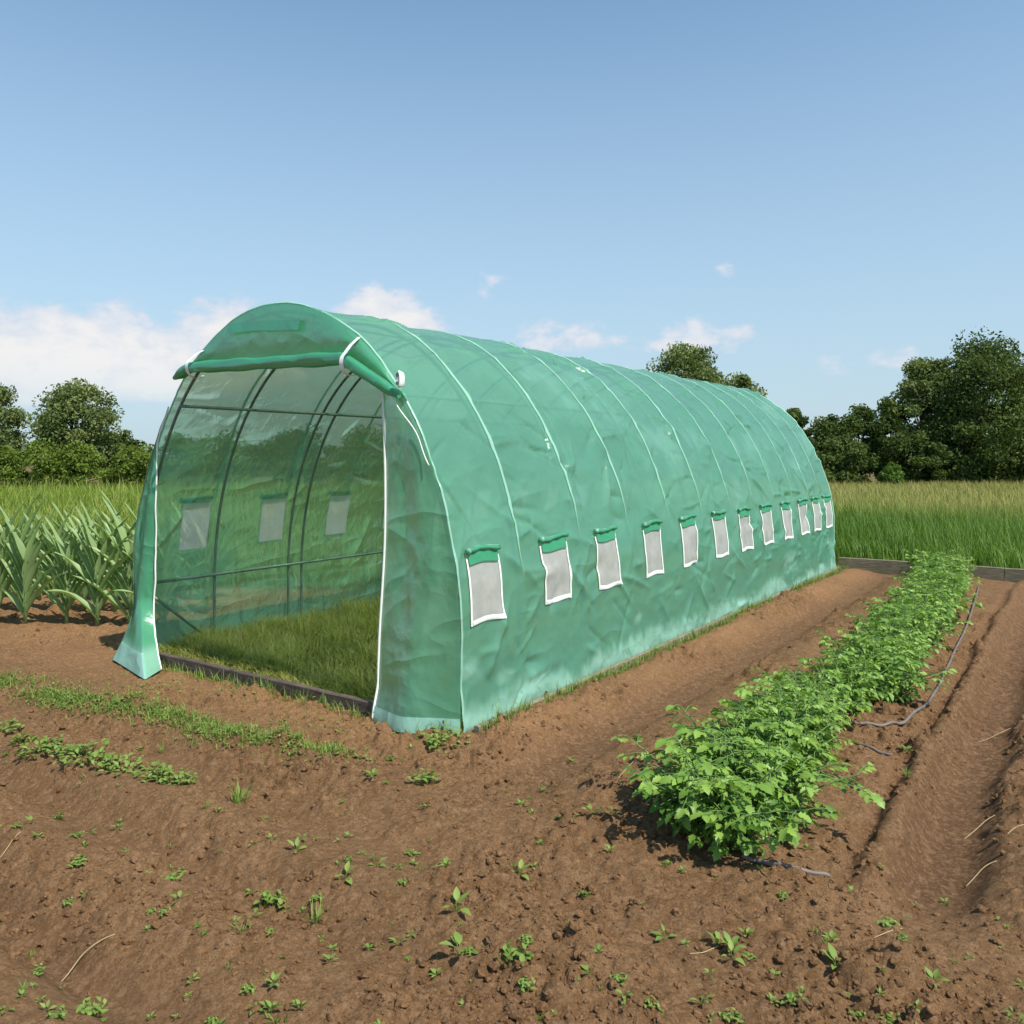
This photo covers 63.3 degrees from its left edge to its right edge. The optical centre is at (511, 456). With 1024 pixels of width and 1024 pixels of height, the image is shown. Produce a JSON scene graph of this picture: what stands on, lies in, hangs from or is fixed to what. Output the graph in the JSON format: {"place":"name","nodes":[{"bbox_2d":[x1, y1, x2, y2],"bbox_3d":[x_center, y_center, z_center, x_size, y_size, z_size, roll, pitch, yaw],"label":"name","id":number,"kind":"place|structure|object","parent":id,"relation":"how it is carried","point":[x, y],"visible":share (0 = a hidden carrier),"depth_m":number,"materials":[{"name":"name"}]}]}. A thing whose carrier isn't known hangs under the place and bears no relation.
{"place":"outdoors","nodes":[
{"label":"outdoors","id":0,"kind":"place"},
{"bbox_2d":[0,468,144,587],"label":"meadow grass","id":1,"kind":"structure","parent":0,"point":[12,496],"depth_m":25.74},
{"bbox_2d":[158,564,765,727],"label":"grass","id":2,"kind":"structure","parent":0,"point":[275,648],"depth_m":6.56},
{"bbox_2d":[0,459,1023,1023],"bbox_3d":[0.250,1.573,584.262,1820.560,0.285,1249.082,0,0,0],"label":"ground","id":3,"kind":"structure","parent":0,"point":[930,831],"depth_m":3.37,"materials":[{"name":"soil"}]},
{"bbox_2d":[0,718,24,733],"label":"weed tuft","id":4,"kind":"object","parent":3,"relation":"on","point":[11,722],"visible":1,"depth_m":4.62,"materials":[{"name":"green plant"}]},
{"bbox_2d":[0,444,25,484],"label":"hedge shrub","id":5,"kind":"object","parent":3,"relation":"on","point":[4,448],"visible":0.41,"depth_m":37.15,"materials":[{"name":"green plant"}]},
{"bbox_2d":[0,383,32,484],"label":"hawthorn tree","id":6,"kind":"object","parent":3,"relation":"on","point":[13,417],"visible":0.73,"depth_m":40.11,"materials":[{"name":"green plant"}]},
{"bbox_2d":[0,499,41,604],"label":"corn plant","id":7,"kind":"object","parent":3,"relation":"on","point":[5,586],"visible":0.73,"depth_m":7.86,"materials":[{"name":"green plant"}]},
{"bbox_2d":[0,493,54,611],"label":"corn plant","id":8,"kind":"object","parent":3,"relation":"on","point":[25,532],"visible":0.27,"depth_m":8.51,"materials":[{"name":"green plant"}]},
{"bbox_2d":[0,489,54,594],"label":"corn plant","id":9,"kind":"object","parent":3,"relation":"on","point":[26,512],"visible":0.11,"depth_m":9.28,"materials":[{"name":"green plant"}]},
{"bbox_2d":[0,515,67,623],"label":"corn plant","id":10,"kind":"object","parent":3,"relation":"on","point":[26,570],"visible":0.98,"depth_m":7.81,"materials":[{"name":"green plant"}]},
{"bbox_2d":[13,734,63,758],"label":"weed tuft","id":11,"kind":"object","parent":3,"relation":"on","point":[44,739],"visible":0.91,"depth_m":4.33,"materials":[{"name":"green plant"}]},
{"bbox_2d":[0,438,79,487],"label":"hedge shrub","id":12,"kind":"object","parent":3,"relation":"on","point":[32,453],"visible":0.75,"depth_m":36.33,"materials":[{"name":"green plant"}]},
{"bbox_2d":[17,509,63,600],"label":"corn plant","id":13,"kind":"object","parent":3,"relation":"on","point":[38,573],"visible":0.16,"depth_m":9.16,"materials":[{"name":"green plant"}]},
{"bbox_2d":[28,507,84,604],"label":"corn plant","id":14,"kind":"object","parent":3,"relation":"on","point":[50,556],"visible":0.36,"depth_m":8.54,"materials":[{"name":"green plant"}]},
{"bbox_2d":[49,743,83,759],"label":"weed tuft","id":15,"kind":"object","parent":3,"relation":"on","point":[69,747],"visible":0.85,"depth_m":4.25,"materials":[{"name":"green plant"}]},
{"bbox_2d":[19,516,115,623],"bbox_3d":[-4.207,1.088,7.875,0.902,1.069,0.150,0,0,-3],"label":"corn plant","id":16,"kind":"object","parent":3,"relation":"on","point":[63,581],"visible":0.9,"depth_m":7.85,"materials":[{"name":"green plant"}]},
{"bbox_2d":[23,378,124,470],"bbox_3d":[-20.492,-1.005,39.034,4.454,5.526,4.492,0,0,0],"label":"hawthorn tree","id":17,"kind":"object","parent":3,"relation":"on","point":[65,406],"visible":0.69,"depth_m":38.40,"materials":[{"name":"green plant"}]},
{"bbox_2d":[47,501,105,587],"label":"corn plant","id":18,"kind":"object","parent":3,"relation":"on","point":[62,519],"visible":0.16,"depth_m":9.26,"materials":[{"name":"green plant"}]},
{"bbox_2d":[53,738,109,766],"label":"weed tuft","id":19,"kind":"object","parent":3,"relation":"on","point":[80,747],"visible":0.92,"depth_m":4.21,"materials":[{"name":"green plant"}]},
{"bbox_2d":[43,509,131,610],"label":"corn plant","id":20,"kind":"object","parent":3,"relation":"on","point":[84,593],"visible":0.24,"depth_m":8.54,"materials":[{"name":"green plant"}]},
{"bbox_2d":[45,507,132,625],"bbox_3d":[-3.849,1.051,7.843,1.032,1.156,0.290,0,0,6],"label":"corn plant","id":21,"kind":"object","parent":3,"relation":"on","point":[94,560],"visible":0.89,"depth_m":7.78,"materials":[{"name":"green plant"}]},
{"bbox_2d":[52,440,126,487],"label":"hedge shrub","id":22,"kind":"object","parent":3,"relation":"on","point":[83,455],"visible":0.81,"depth_m":36.68,"materials":[{"name":"green plant"}]},
{"bbox_2d":[76,996,108,1017],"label":"seedling","id":23,"kind":"object","parent":3,"relation":"on","point":[95,1010],"visible":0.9,"depth_m":2.40,"materials":[{"name":"green plant"}]},
{"bbox_2d":[66,501,132,583],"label":"corn plant","id":24,"kind":"object","parent":3,"relation":"on","point":[89,522],"visible":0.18,"depth_m":9.13,"materials":[{"name":"green plant"}]},
{"bbox_2d":[72,497,133,623],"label":"corn plant","id":25,"kind":"object","parent":3,"relation":"on","point":[127,599],"visible":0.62,"depth_m":7.77,"materials":[{"name":"green plant"}]},
{"bbox_2d":[71,507,135,611],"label":"corn plant","id":26,"kind":"object","parent":3,"relation":"on","point":[115,558],"visible":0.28,"depth_m":8.45,"materials":[{"name":"green plant"}]},
{"bbox_2d":[91,752,129,771],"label":"weed tuft","id":27,"kind":"object","parent":3,"relation":"on","point":[107,756],"visible":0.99,"depth_m":4.08,"materials":[{"name":"green plant"}]},
{"bbox_2d":[92,490,136,587],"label":"corn plant","id":28,"kind":"object","parent":3,"relation":"on","point":[112,526],"visible":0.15,"depth_m":9.10,"materials":[{"name":"green plant"}]},
{"bbox_2d":[98,429,147,482],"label":"hedge shrub","id":29,"kind":"object","parent":3,"relation":"on","point":[125,438],"visible":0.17,"depth_m":41.48,"materials":[{"name":"green plant"}]},
{"bbox_2d":[96,442,153,489],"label":"hedge shrub","id":30,"kind":"object","parent":3,"relation":"on","point":[125,462],"visible":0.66,"depth_m":36.17,"materials":[{"name":"green plant"}]},
{"bbox_2d":[105,753,154,777],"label":"weed tuft","id":31,"kind":"object","parent":3,"relation":"on","point":[126,763],"visible":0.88,"depth_m":4.05,"materials":[{"name":"green plant"}]},
{"bbox_2d":[131,453,151,482],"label":"hedge shrub","id":32,"kind":"object","parent":3,"relation":"on","point":[145,462],"visible":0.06,"depth_m":36.12,"materials":[{"name":"green plant"}]},
{"bbox_2d":[133,760,167,780],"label":"weed tuft","id":33,"kind":"object","parent":3,"relation":"on","point":[163,764],"visible":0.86,"depth_m":3.99,"materials":[{"name":"green plant"}]},
{"bbox_2d":[140,764,191,784],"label":"weed tuft","id":34,"kind":"object","parent":3,"relation":"on","point":[168,773],"visible":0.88,"depth_m":3.96,"materials":[{"name":"green plant"}]},
{"bbox_2d":[154,771,198,786],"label":"weed tuft","id":35,"kind":"object","parent":3,"relation":"on","point":[181,775],"visible":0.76,"depth_m":3.93,"materials":[{"name":"green plant"}]},
{"bbox_2d":[226,779,259,805],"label":"weed","id":36,"kind":"object","parent":3,"relation":"on","point":[235,799],"visible":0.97,"depth_m":3.81,"materials":[{"name":"green plant"}]},
{"bbox_2d":[253,889,287,910],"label":"weed","id":37,"kind":"object","parent":3,"relation":"on","point":[266,894],"visible":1,"depth_m":2.99,"materials":[{"name":"green plant"}]},
{"bbox_2d":[305,898,331,924],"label":"weed","id":38,"kind":"object","parent":3,"relation":"on","point":[316,918],"visible":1,"depth_m":2.90,"materials":[{"name":"green plant"}]},
{"bbox_2d":[0,564,847,764],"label":"ground cover weeds","id":39,"kind":"object","parent":3,"relation":"on","point":[117,702],"visible":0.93,"depth_m":5.19,"materials":[{"name":"green plant"}]},
{"bbox_2d":[407,768,440,785],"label":"weed","id":40,"kind":"object","parent":3,"relation":"on","point":[429,776],"visible":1,"depth_m":3.95,"materials":[{"name":"green plant"}]},
{"bbox_2d":[419,726,470,752],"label":"weed","id":41,"kind":"object","parent":3,"relation":"on","point":[431,738],"visible":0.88,"depth_m":4.56,"materials":[{"name":"green plant"}]},
{"bbox_2d":[442,886,470,914],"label":"weed","id":42,"kind":"object","parent":3,"relation":"on","point":[456,894],"visible":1,"depth_m":2.84,"materials":[{"name":"green plant"}]},
{"bbox_2d":[439,931,478,955],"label":"weed","id":43,"kind":"object","parent":3,"relation":"on","point":[457,938],"visible":0.95,"depth_m":2.64,"materials":[{"name":"green plant"}]},
{"bbox_2d":[113,301,839,733],"bbox_3d":[0.696,0.297,9.013,3.418,2.726,8.865,0,0,35],"label":"greenhouse","id":44,"kind":"object","parent":3,"relation":"on","point":[305,459],"visible":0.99,"depth_m":6.60,"materials":[{"name":"plastic"}]},
{"bbox_2d":[113,406,169,678],"bbox_3d":[-2.819,0.603,6.290,0.757,1.981,0.381,0,0,35],"label":"door panel","id":45,"kind":"structure","parent":44,"relation":"in","point":[138,652],"depth_m":6.48,"materials":[{"name":"plastic"}]},
{"bbox_2d":[179,502,210,549],"bbox_3d":[-2.662,0.581,6.976,0.079,0.421,0.298,0,0,33],"label":"window","id":46,"kind":"structure","parent":44,"relation":"in","point":[195,520],"depth_m":6.98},
{"bbox_2d":[259,498,286,541],"bbox_3d":[-2.209,0.568,7.643,0.103,0.474,0.315,0,0,35],"label":"window","id":47,"kind":"structure","parent":44,"relation":"in","point":[273,510],"depth_m":7.65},
{"bbox_2d":[325,495,350,534],"bbox_3d":[-1.741,0.569,8.305,0.103,0.472,0.312,0,0,35],"label":"window","id":48,"kind":"structure","parent":44,"relation":"in","point":[338,505],"depth_m":8.30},
{"bbox_2d":[372,389,460,733],"bbox_3d":[-0.590,0.590,4.847,0.603,1.997,0.169,0,0,35],"label":"door panel","id":49,"kind":"structure","parent":44,"relation":"in","point":[419,653],"depth_m":4.87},
{"bbox_2d":[465,544,506,626],"bbox_3d":[-0.157,0.758,4.974,0.094,0.461,0.351,0,0,35],"label":"window","id":50,"kind":"structure","parent":44,"relation":"in","point":[483,565],"depth_m":4.98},
{"bbox_2d":[538,532,571,604],"bbox_3d":[0.296,0.757,5.642,0.072,0.465,0.352,0,0,35],"label":"window","id":51,"kind":"structure","parent":44,"relation":"in","point":[553,549],"depth_m":5.66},
{"bbox_2d":[593,525,622,589],"bbox_3d":[0.722,0.758,6.242,0.081,0.461,0.346,0,0,35],"label":"window","id":52,"kind":"structure","parent":44,"relation":"in","point":[608,561],"depth_m":6.25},
{"bbox_2d":[642,519,663,577],"bbox_3d":[1.175,0.757,6.907,0.055,0.464,0.351,0,0,35],"label":"window","id":53,"kind":"structure","parent":44,"relation":"in","point":[651,531],"depth_m":6.91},
{"bbox_2d":[679,514,697,566],"bbox_3d":[1.602,0.758,7.521,0.063,0.462,0.349,0,0,35],"label":"window","id":54,"kind":"structure","parent":44,"relation":"in","point":[689,531],"depth_m":7.53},
{"bbox_2d":[711,509,728,557],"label":"window","id":55,"kind":"structure","parent":44,"relation":"in","point":[718,521],"depth_m":8.16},
{"bbox_2d":[737,507,753,551],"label":"window","id":56,"kind":"structure","parent":44,"relation":"in","point":[746,530],"depth_m":8.76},
{"bbox_2d":[759,503,773,544],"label":"window","id":57,"kind":"structure","parent":44,"relation":"in","point":[767,525],"depth_m":9.33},
{"bbox_2d":[780,501,793,539],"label":"window","id":58,"kind":"structure","parent":44,"relation":"in","point":[786,510],"depth_m":9.96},
{"bbox_2d":[797,498,809,534],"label":"window","id":59,"kind":"structure","parent":44,"relation":"in","point":[802,505],"depth_m":10.53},
{"bbox_2d":[811,496,822,530],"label":"window","id":60,"kind":"structure","parent":44,"relation":"in","point":[816,510],"depth_m":11.02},
{"bbox_2d":[821,494,832,527],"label":"window","id":61,"kind":"structure","parent":44,"relation":"in","point":[826,498],"depth_m":11.51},
{"bbox_2d":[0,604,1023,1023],"bbox_3d":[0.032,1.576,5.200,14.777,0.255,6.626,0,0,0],"label":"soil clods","id":62,"kind":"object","parent":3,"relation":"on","point":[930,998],"visible":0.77,"depth_m":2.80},
{"bbox_2d":[497,941,533,967],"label":"weed","id":63,"kind":"object","parent":3,"relation":"on","point":[508,950],"visible":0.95,"depth_m":2.59,"materials":[{"name":"green plant"}]},
{"bbox_2d":[646,341,736,387],"bbox_3d":[8.356,-1.876,38.915,5.856,7.267,5.434,0,0,0],"label":"broadleaf tree","id":64,"kind":"object","parent":3,"relation":"on","point":[691,364],"visible":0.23,"depth_m":38.45,"materials":[{"name":"green plant"}]},
{"bbox_2d":[719,1007,744,1023],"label":"seedling","id":65,"kind":"object","parent":3,"relation":"on","point":[731,1016],"visible":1,"depth_m":2.33,"materials":[{"name":"green plant"}]},
{"bbox_2d":[725,371,767,397],"bbox_3d":[11.165,-1.190,39.806,3.149,5.896,3.187,0,0,22],"label":"broadleaf tree","id":66,"kind":"object","parent":3,"relation":"on","point":[742,381],"visible":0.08,"depth_m":39.62,"materials":[{"name":"green plant"}]},
{"bbox_2d":[611,726,884,861],"bbox_3d":[0.952,1.410,3.460,1.122,0.386,0.871,0,0,12],"label":"potato plant","id":67,"kind":"object","parent":3,"relation":"on","point":[719,806],"visible":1,"depth_m":3.38,"materials":[{"name":"green plant"}]},
{"bbox_2d":[664,701,859,815],"bbox_3d":[1.177,1.397,3.826,0.947,0.371,0.838,0,0,2],"label":"potato plant","id":68,"kind":"object","parent":3,"relation":"on","point":[789,728],"visible":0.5,"depth_m":3.84,"materials":[{"name":"green plant"}]},
{"bbox_2d":[718,680,850,749],"bbox_3d":[1.531,1.414,4.584,0.695,0.325,0.833,0,0,44],"label":"potato plant","id":69,"kind":"object","parent":3,"relation":"on","point":[836,694],"visible":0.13,"depth_m":4.59,"materials":[{"name":"green plant"}]},
{"bbox_2d":[741,854,830,877],"bbox_3d":[1.048,1.573,3.187,0.327,0.050,0.053,0,0,22],"label":"drip tube","id":70,"kind":"object","parent":3,"relation":"on","point":[768,863],"visible":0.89,"depth_m":3.17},
{"bbox_2d":[711,676,869,770],"bbox_3d":[1.390,1.388,4.266,0.829,0.406,0.657,0,0,-39],"label":"potato plant","id":71,"kind":"object","parent":3,"relation":"on","point":[803,723],"visible":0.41,"depth_m":4.24,"materials":[{"name":"green plant"}]},
{"bbox_2d":[786,407,809,429],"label":"hedge shrub","id":72,"kind":"object","parent":3,"relation":"on","point":[798,417],"visible":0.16,"depth_m":38.78,"materials":[{"name":"green plant"}]},
{"bbox_2d":[733,665,874,730],"bbox_3d":[1.681,1.411,4.830,0.759,0.324,0.782,0,0,-42],"label":"potato plant","id":73,"kind":"object","parent":3,"relation":"on","point":[793,687],"visible":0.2,"depth_m":4.82,"materials":[{"name":"green plant"}]},
{"bbox_2d":[807,437,837,483],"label":"hedge shrub","id":74,"kind":"object","parent":3,"relation":"on","point":[829,474],"visible":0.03,"depth_m":35.90,"materials":[{"name":"green plant"}]},
{"bbox_2d":[803,413,862,479],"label":"hedge shrub","id":75,"kind":"object","parent":3,"relation":"on","point":[828,426],"visible":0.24,"depth_m":37.73,"materials":[{"name":"green plant"}]},
{"bbox_2d":[822,942,847,969],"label":"weed","id":76,"kind":"object","parent":3,"relation":"on","point":[831,953],"visible":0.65,"depth_m":2.59,"materials":[{"name":"green plant"}]},
{"bbox_2d":[773,657,900,718],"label":"potato plant","id":77,"kind":"object","parent":3,"relation":"on","point":[836,676],"visible":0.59,"depth_m":5.02,"materials":[{"name":"green plant"}]},
{"bbox_2d":[814,435,879,486],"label":"hedge shrub","id":78,"kind":"object","parent":3,"relation":"on","point":[842,451],"visible":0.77,"depth_m":36.42,"materials":[{"name":"green plant"}]},
{"bbox_2d":[836,403,889,481],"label":"hedge shrub","id":79,"kind":"object","parent":3,"relation":"on","point":[853,420],"visible":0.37,"depth_m":38.25,"materials":[{"name":"green plant"}]},
{"bbox_2d":[815,630,931,687],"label":"potato plant","id":80,"kind":"object","parent":3,"relation":"on","point":[870,646],"visible":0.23,"depth_m":5.66,"materials":[{"name":"green plant"}]},
{"bbox_2d":[818,634,957,703],"bbox_3d":[2.323,1.400,5.298,0.712,0.372,0.804,0,0,-27],"label":"potato plant","id":81,"kind":"object","parent":3,"relation":"on","point":[893,689],"visible":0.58,"depth_m":5.25,"materials":[{"name":"green plant"}]},
{"bbox_2d":[857,396,920,478],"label":"hedge shrub","id":82,"kind":"object","parent":3,"relation":"on","point":[892,416],"visible":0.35,"depth_m":37.98,"materials":[{"name":"green plant"}]},
{"bbox_2d":[876,461,907,486],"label":"hedge shrub","id":83,"kind":"object","parent":3,"relation":"on","point":[892,472],"visible":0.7,"depth_m":35.45,"materials":[{"name":"green plant"}]},
{"bbox_2d":[837,613,949,660],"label":"potato plant","id":84,"kind":"object","parent":3,"relation":"on","point":[901,631],"visible":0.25,"depth_m":6.36,"materials":[{"name":"green plant"}]},
{"bbox_2d":[853,629,938,673],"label":"potato plant","id":85,"kind":"object","parent":3,"relation":"on","point":[913,645],"visible":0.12,"depth_m":6.01,"materials":[{"name":"green plant"}]},
{"bbox_2d":[845,607,955,647],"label":"potato plant","id":86,"kind":"object","parent":3,"relation":"on","point":[913,618],"visible":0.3,"depth_m":6.65,"materials":[{"name":"green plant"}]},
{"bbox_2d":[861,595,954,622],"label":"potato plant","id":87,"kind":"object","parent":3,"relation":"on","point":[927,606],"visible":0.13,"depth_m":7.31,"materials":[{"name":"green plant"}]},
{"bbox_2d":[840,586,979,726],"bbox_3d":[3.893,1.544,7.306,0.333,0.084,6.496,0,0,35],"label":"irrigation hose","id":88,"kind":"object","parent":3,"relation":"on","point":[912,713],"visible":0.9,"depth_m":5.23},
{"bbox_2d":[883,429,951,486],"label":"hedge shrub","id":89,"kind":"object","parent":3,"relation":"on","point":[931,470],"visible":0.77,"depth_m":36.21,"materials":[{"name":"green plant"}]},
{"bbox_2d":[863,596,973,644],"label":"potato plant","id":90,"kind":"object","parent":3,"relation":"on","point":[934,619],"visible":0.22,"depth_m":6.95,"materials":[{"name":"green plant"}]},
{"bbox_2d":[839,557,1004,580],"bbox_3d":[5.508,1.556,11.273,2.030,0.248,0.058,0,0,35],"label":"edging board","id":91,"kind":"object","parent":3,"relation":"on","point":[888,567],"visible":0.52,"depth_m":11.43,"materials":[{"name":"grey wood"}]},
{"bbox_2d":[878,586,966,627],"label":"potato plant","id":92,"kind":"object","parent":3,"relation":"on","point":[921,595],"visible":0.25,"depth_m":7.58,"materials":[{"name":"green plant"}]},
{"bbox_2d":[880,356,968,462],"bbox_3d":[19.692,-1.491,39.011,4.044,6.497,3.878,0,0,0],"label":"broadleaf tree","id":93,"kind":"object","parent":3,"relation":"on","point":[911,387],"visible":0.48,"depth_m":38.30,"materials":[{"name":"green plant"}]},
{"bbox_2d":[829,478,1023,568],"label":"cereal crop","id":94,"kind":"object","parent":3,"relation":"on","point":[982,524],"visible":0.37,"depth_m":14.87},
{"bbox_2d":[892,568,970,591],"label":"potato plant","id":95,"kind":"object","parent":3,"relation":"on","point":[930,575],"visible":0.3,"depth_m":8.96,"materials":[{"name":"green plant"}]},
{"bbox_2d":[884,581,984,622],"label":"potato plant","id":96,"kind":"object","parent":3,"relation":"on","point":[959,596],"visible":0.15,"depth_m":7.94,"materials":[{"name":"green plant"}]},
{"bbox_2d":[897,575,972,600],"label":"potato plant","id":97,"kind":"object","parent":3,"relation":"on","point":[936,580],"visible":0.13,"depth_m":8.57,"materials":[{"name":"green plant"}]},
{"bbox_2d":[904,549,965,569],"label":"potato plant","id":98,"kind":"object","parent":3,"relation":"on","point":[931,556],"visible":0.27,"depth_m":10.72,"materials":[{"name":"green plant"}]},
{"bbox_2d":[898,581,975,602],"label":"potato plant","id":99,"kind":"object","parent":3,"relation":"on","point":[931,586],"visible":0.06,"depth_m":8.39,"materials":[{"name":"green plant"}]},
{"bbox_2d":[910,557,974,573],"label":"potato plant","id":100,"kind":"object","parent":3,"relation":"on","point":[919,565],"visible":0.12,"depth_m":10.34,"materials":[{"name":"green plant"}]},
{"bbox_2d":[910,560,976,579],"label":"potato plant","id":101,"kind":"object","parent":3,"relation":"on","point":[953,565],"visible":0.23,"depth_m":10.00,"materials":[{"name":"green plant"}]},
{"bbox_2d":[915,563,983,592],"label":"potato plant","id":102,"kind":"object","parent":3,"relation":"on","point":[964,574],"visible":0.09,"depth_m":9.51,"materials":[{"name":"green plant"}]},
{"bbox_2d":[909,326,1023,482],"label":"broadleaf tree","id":103,"kind":"object","parent":3,"relation":"on","point":[981,367],"visible":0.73,"depth_m":36.34,"materials":[{"name":"green plant"}]},
{"bbox_2d":[927,414,1011,485],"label":"hedge shrub","id":104,"kind":"object","parent":3,"relation":"on","point":[962,472],"visible":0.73,"depth_m":35.82,"materials":[{"name":"green plant"}]},
{"bbox_2d":[978,422,1023,485],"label":"hedge shrub","id":105,"kind":"object","parent":3,"relation":"on","point":[1015,474],"visible":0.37,"depth_m":35.90,"materials":[{"name":"green plant"}]},
{"bbox_2d":[1005,568,1023,582],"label":"edging board","id":106,"kind":"object","parent":3,"relation":"on","point":[1015,575],"visible":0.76,"depth_m":10.61,"materials":[{"name":"grey wood"}]},
{"bbox_2d":[0,0,1023,457],"label":"sky","id":107,"kind":"structure","parent":0,"point":[818,196],"materials":[{"name":"blue"}]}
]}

